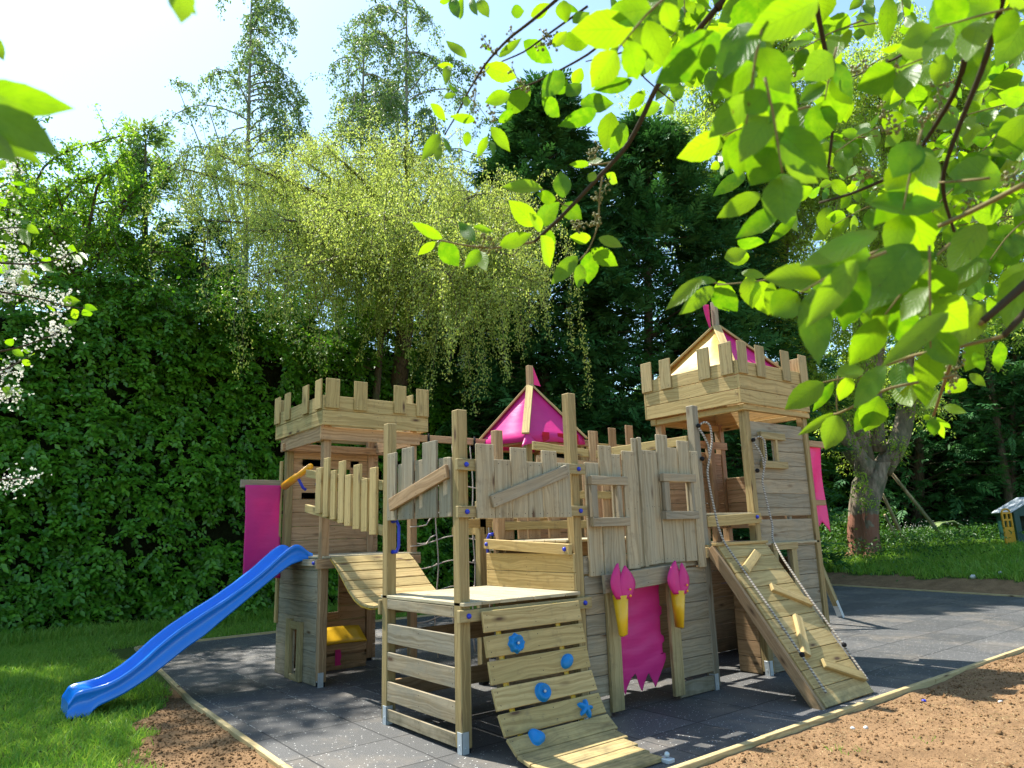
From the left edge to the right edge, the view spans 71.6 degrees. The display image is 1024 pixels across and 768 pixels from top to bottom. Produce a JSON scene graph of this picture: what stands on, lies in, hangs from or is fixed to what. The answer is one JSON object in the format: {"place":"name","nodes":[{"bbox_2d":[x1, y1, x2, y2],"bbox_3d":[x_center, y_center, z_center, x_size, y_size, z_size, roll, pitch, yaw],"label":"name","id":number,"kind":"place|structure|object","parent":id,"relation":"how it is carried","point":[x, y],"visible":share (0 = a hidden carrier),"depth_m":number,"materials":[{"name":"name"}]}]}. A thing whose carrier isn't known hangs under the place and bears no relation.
{"place":"outdoors","nodes":[
{"label":"outdoors","id":0,"kind":"place"},
{"bbox_2d":[0,524,1023,767],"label":"ground","id":1,"kind":"structure","parent":0,"point":[996,585],"depth_m":5.83,"materials":[{"name":"soil"}]},
{"bbox_2d":[0,103,180,317],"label":"field maple","id":2,"kind":"object","parent":1,"relation":"on","point":[68,163],"visible":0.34,"depth_m":15.97,"materials":[{"name":"green plant"}]},
{"bbox_2d":[0,0,196,498],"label":"bird cherry tree","id":3,"kind":"object","parent":1,"relation":"on","point":[24,135],"visible":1,"depth_m":2.46,"materials":[{"name":"green plant"}]},
{"bbox_2d":[0,148,208,320],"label":"field maple","id":4,"kind":"object","parent":1,"relation":"on","point":[127,196],"visible":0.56,"depth_m":15.72,"materials":[{"name":"green plant"}]},
{"bbox_2d":[70,723,158,766],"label":"grass","id":5,"kind":"structure","parent":1,"relation":"on","point":[84,740],"depth_m":5.89,"materials":[{"name":"green plant"}]},
{"bbox_2d":[60,114,202,316],"bbox_3d":[-9.239,-0.206,18.113,4.931,12.593,5.078,7,-15,-37],"label":"feathery cypress","id":6,"kind":"object","parent":1,"relation":"on","point":[157,142],"visible":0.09,"depth_m":17.71,"materials":[{"name":"plant"}]},
{"bbox_2d":[50,225,281,368],"bbox_3d":[-7.826,0.666,15.968,4.944,9.014,4.302,7,-15,-37],"label":"field maple","id":7,"kind":"object","parent":1,"relation":"on","point":[89,289],"visible":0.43,"depth_m":15.33,"materials":[{"name":"green plant"}]},
{"bbox_2d":[157,212,263,433],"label":"leyland cypress","id":8,"kind":"object","parent":1,"relation":"on","point":[189,245],"visible":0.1,"depth_m":17.79,"materials":[{"name":"green plant"}]},
{"bbox_2d":[134,647,291,767],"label":"timber edging","id":9,"kind":"object","parent":1,"relation":"on","point":[268,756],"visible":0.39,"depth_m":6.30,"materials":[{"name":"brown wood"}]},
{"bbox_2d":[0,259,475,637],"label":"hornbeam hedge","id":10,"kind":"object","parent":1,"relation":"on","point":[132,507],"visible":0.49,"depth_m":14.65,"materials":[{"name":"green plant"}]},
{"bbox_2d":[156,0,325,325],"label":"silver birch","id":11,"kind":"object","parent":1,"relation":"on","point":[271,113],"visible":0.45,"depth_m":22.73,"materials":[{"name":"green plant"}]},
{"bbox_2d":[0,604,494,767],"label":"grass","id":12,"kind":"structure","parent":1,"relation":"on","point":[16,677],"depth_m":7.48,"materials":[{"name":"green plant"}]},
{"bbox_2d":[0,587,520,646],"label":"grass","id":13,"kind":"structure","parent":1,"relation":"on","point":[70,631],"depth_m":13.16,"materials":[{"name":"green plant"}]},
{"bbox_2d":[223,277,417,396],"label":"field maple","id":14,"kind":"object","parent":1,"relation":"on","point":[330,346],"visible":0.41,"depth_m":17.23,"materials":[{"name":"green plant"}]},
{"bbox_2d":[282,14,418,351],"bbox_3d":[-5.052,-2.836,23.535,5.041,18.869,5.668,7,-15,-37],"label":"silver birch","id":15,"kind":"object","parent":1,"relation":"on","point":[355,107],"visible":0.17,"depth_m":23.74,"materials":[{"name":"green plant"}]},
{"bbox_2d":[126,98,594,416],"bbox_3d":[-3.732,-0.997,15.121,8.542,11.648,9.212,7,-15,-37],"label":"weeping willow","id":16,"kind":"object","parent":1,"relation":"on","point":[366,232],"visible":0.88,"depth_m":14.20,"materials":[{"name":"green plant"}]},
{"bbox_2d":[318,281,436,399],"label":"field maple","id":17,"kind":"object","parent":1,"relation":"on","point":[376,389],"visible":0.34,"depth_m":18.38,"materials":[{"name":"green plant"}]},
{"bbox_2d":[307,0,513,342],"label":"silver birch","id":18,"kind":"object","parent":1,"relation":"on","point":[395,102],"visible":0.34,"depth_m":22.75,"materials":[{"name":"green plant"}]},
{"bbox_2d":[137,583,719,647],"bbox_3d":[0.618,5.115,16.425,16.754,0.125,0.057,7,-15,-37],"label":"timber edging","id":19,"kind":"object","parent":1,"relation":"on","point":[244,635],"visible":0.08,"depth_m":12.40,"materials":[{"name":"brown wood"}]},
{"bbox_2d":[382,197,568,588],"bbox_3d":[-1.291,0.625,21.798,6.559,12.504,7.740,-2,-12,3],"label":"leyland cypress","id":20,"kind":"object","parent":1,"relation":"on","point":[472,418],"visible":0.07,"depth_m":19.76,"materials":[{"name":"green plant"}]},
{"bbox_2d":[408,68,677,593],"bbox_3d":[0.905,-1.000,21.497,8.409,15.660,9.209,7,-15,-37],"label":"leyland cypress","id":21,"kind":"object","parent":1,"relation":"on","point":[553,145],"visible":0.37,"depth_m":19.58,"materials":[{"name":"green plant"}]},
{"bbox_2d":[414,322,847,587],"bbox_3d":[4.903,3.097,26.031,20.132,8.832,4.232,6,-14,-33],"label":"evergreen hedge","id":22,"kind":"object","parent":1,"relation":"on","point":[823,457],"visible":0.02,"depth_m":25.73,"materials":[{"name":"green plant"}]},
{"bbox_2d":[514,107,816,589],"bbox_3d":[4.158,-0.579,22.021,9.082,15.234,9.752,7,-15,-37],"label":"leyland cypress","id":23,"kind":"object","parent":1,"relation":"on","point":[644,211],"visible":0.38,"depth_m":20.05,"materials":[{"name":"green plant"}]},
{"bbox_2d":[412,0,1023,449],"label":"bird cherry tree","id":24,"kind":"object","parent":1,"relation":"on","point":[900,282],"visible":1,"depth_m":1.11,"materials":[{"name":"green plant"}]},
{"bbox_2d":[625,162,858,570],"bbox_3d":[6.760,0.185,22.897,7.640,13.588,8.200,-2,-12,-1],"label":"leyland cypress","id":25,"kind":"object","parent":1,"relation":"on","point":[759,263],"visible":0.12,"depth_m":21.33,"materials":[{"name":"green plant"}]},
{"bbox_2d":[614,0,1023,558],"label":"ash tree","id":26,"kind":"object","parent":1,"relation":"on","point":[871,475],"visible":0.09,"depth_m":22.73,"materials":[{"name":"green plant"}]},
{"bbox_2d":[668,646,1023,767],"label":"timber edging","id":27,"kind":"object","parent":1,"relation":"on","point":[709,758],"visible":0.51,"depth_m":6.06,"materials":[{"name":"brown wood"}]},
{"bbox_2d":[819,506,914,557],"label":"undergrowth","id":28,"kind":"object","parent":1,"relation":"on","point":[837,528],"visible":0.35,"depth_m":24.40,"materials":[{"name":"green plant"}]},
{"bbox_2d":[717,657,1023,767],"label":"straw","id":29,"kind":"object","parent":1,"relation":"on","point":[926,722],"visible":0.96,"depth_m":5.83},
{"bbox_2d":[884,514,898,542],"bbox_3d":[12.907,4.984,24.064,0.952,1.159,0.120,7,-15,-37],"label":"leaning pole","id":30,"kind":"object","parent":1,"relation":"on","point":[889,523],"visible":0.62,"depth_m":23.96,"materials":[{"name":"brown wood"}]},
{"bbox_2d":[882,493,906,541],"bbox_3d":[12.977,4.629,24.064,1.256,1.823,0.140,6,-14,-34],"label":"leaning pole","id":31,"kind":"object","parent":1,"relation":"on","point":[896,523],"visible":0.68,"depth_m":23.98,"materials":[{"name":"brown wood"}]},
{"bbox_2d":[812,297,1023,540],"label":"leyland cypress","id":32,"kind":"object","parent":1,"relation":"on","point":[917,445],"visible":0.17,"depth_m":27.92,"materials":[{"name":"green plant"}]},
{"bbox_2d":[891,473,944,538],"bbox_3d":[13.836,4.256,24.039,2.242,2.495,0.140,3,-13,-20],"label":"leaning pole","id":33,"kind":"object","parent":1,"relation":"on","point":[920,509],"visible":0.69,"depth_m":23.96,"materials":[{"name":"brown wood"}]},
{"bbox_2d":[818,348,1023,536],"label":"shade thicket","id":34,"kind":"object","parent":1,"relation":"on","point":[928,473],"visible":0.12,"depth_m":29.99,"materials":[{"name":"green plant"}]},
{"bbox_2d":[820,531,1023,581],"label":"grass","id":35,"kind":"structure","parent":1,"relation":"on","point":[1014,563],"depth_m":19.88,"materials":[{"name":"green plant"}]},
{"bbox_2d":[820,521,1023,581],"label":"undergrowth","id":36,"kind":"object","parent":1,"relation":"on","point":[921,536],"visible":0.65,"depth_m":22.49,"materials":[{"name":"green plant"}]},
{"bbox_2d":[823,105,1023,503],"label":"field maple","id":37,"kind":"object","parent":1,"relation":"on","point":[1008,495],"visible":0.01,"depth_m":27.64,"materials":[{"name":"brown plant"}]},
{"bbox_2d":[831,584,1023,596],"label":"timber edging","id":38,"kind":"object","parent":1,"relation":"on","point":[932,590],"visible":0.32,"depth_m":16.45,"materials":[{"name":"brown wood"}]},
{"bbox_2d":[889,519,994,540],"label":"undergrowth","id":39,"kind":"object","parent":1,"relation":"on","point":[926,526],"visible":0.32,"depth_m":24.80,"materials":[{"name":"plant"}]},
{"bbox_2d":[927,520,974,537],"bbox_3d":[15.280,5.074,24.735,1.474,0.625,0.665,-1,-12,-2],"label":"garden hoop","id":40,"kind":"object","parent":1,"relation":"on","point":[953,523],"visible":0.57,"depth_m":24.62,"materials":[{"name":"plant"}]},
{"bbox_2d":[887,327,1023,526],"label":"leyland cypress","id":41,"kind":"object","parent":1,"relation":"on","point":[1015,381],"visible":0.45,"depth_m":28.07,"materials":[{"name":"green plant"}]},
{"bbox_2d":[961,300,1023,357],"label":"field maple","id":42,"kind":"object","parent":1,"relation":"on","point":[998,327],"visible":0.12,"depth_m":30.65,"materials":[{"name":"green plant"}]},
{"bbox_2d":[991,497,1023,544],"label":"playhouse","id":43,"kind":"object","parent":1,"relation":"on","point":[1010,515],"visible":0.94,"depth_m":21.18,"materials":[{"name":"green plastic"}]},
{"bbox_2d":[1000,508,1015,544],"bbox_3d":[14.718,4.242,21.054,0.460,1.106,0.055,3,-13,-23],"label":"door","id":44,"kind":"structure","parent":43,"relation":"in","point":[1007,534],"depth_m":21.02,"materials":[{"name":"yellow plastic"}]},
{"bbox_2d":[0,0,1023,395],"label":"sky","id":45,"kind":"structure","parent":0,"point":[119,56],"materials":[{"name":"white"}]},
{"bbox_2d":[161,586,1023,767],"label":"rubber paving","id":46,"kind":"structure","parent":0,"point":[893,639],"depth_m":7.40,"materials":[{"name":"grey rubber"}]},
{"bbox_2d":[60,302,873,767],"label":"play castle","id":47,"kind":"structure","parent":46,"relation":"on","point":[632,514],"depth_m":7.27,"materials":[{"name":"brown wood"}]},
{"bbox_2d":[243,485,280,577],"bbox_3d":[-3.197,1.892,9.101,0.490,1.180,0.044,7,-15,-37],"label":"banner","id":48,"kind":"object","parent":47,"relation":"attached to","point":[261,533],"visible":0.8,"depth_m":9.11,"materials":[{"name":"pink fabric"}]},
{"bbox_2d":[410,433,491,657],"bbox_3d":[-0.805,2.085,9.364,1.287,2.831,0.134,7,-15,-37],"label":"climbing net","id":49,"kind":"object","parent":47,"relation":"hanging from","point":[472,538],"visible":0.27,"depth_m":9.24,"materials":[{"name":"black fabric"}]},
{"bbox_2d":[621,585,665,693],"bbox_3d":[1.235,2.420,6.791,0.656,0.961,0.026,7,-15,-37],"label":"curtain","id":50,"kind":"object","parent":47,"relation":"hanging from","point":[643,653],"visible":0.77,"depth_m":6.81,"materials":[{"name":"pink fabric"}]},
{"bbox_2d":[696,421,826,693],"bbox_3d":[2.467,1.619,7.152,0.164,2.654,1.144,7,-15,-37],"label":"climbing rope","id":51,"kind":"object","parent":47,"relation":"attached to","point":[801,654],"visible":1,"depth_m":7.37,"materials":[{"name":"beige fabric"}]},
{"bbox_2d":[751,436,868,680],"bbox_3d":[3.144,1.758,7.669,0.194,2.554,1.155,3,-13,-22],"label":"climbing rope","id":52,"kind":"object","parent":47,"relation":"attached to","point":[843,644],"visible":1,"depth_m":7.85,"materials":[{"name":"beige fabric"}]},
{"bbox_2d":[810,447,829,530],"bbox_3d":[4.055,1.367,9.400,0.440,1.160,0.044,9,-16,-43],"label":"banner","id":53,"kind":"object","parent":47,"relation":"attached to","point":[822,510],"visible":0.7,"depth_m":9.42,"materials":[{"name":"pink fabric"}]},
{"bbox_2d":[735,477,844,617],"bbox_3d":[3.454,3.164,13.708,2.491,2.515,4.500,7,-15,-37],"label":"swing","id":54,"kind":"object","parent":46,"relation":"on","point":[834,601],"visible":0.15,"depth_m":12.44,"materials":[{"name":"wood"}]},
{"bbox_2d":[822,736,935,754],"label":"grass","id":55,"kind":"structure","parent":0,"point":[862,748],"depth_m":5.19,"materials":[{"name":"beige plant"}]}
]}

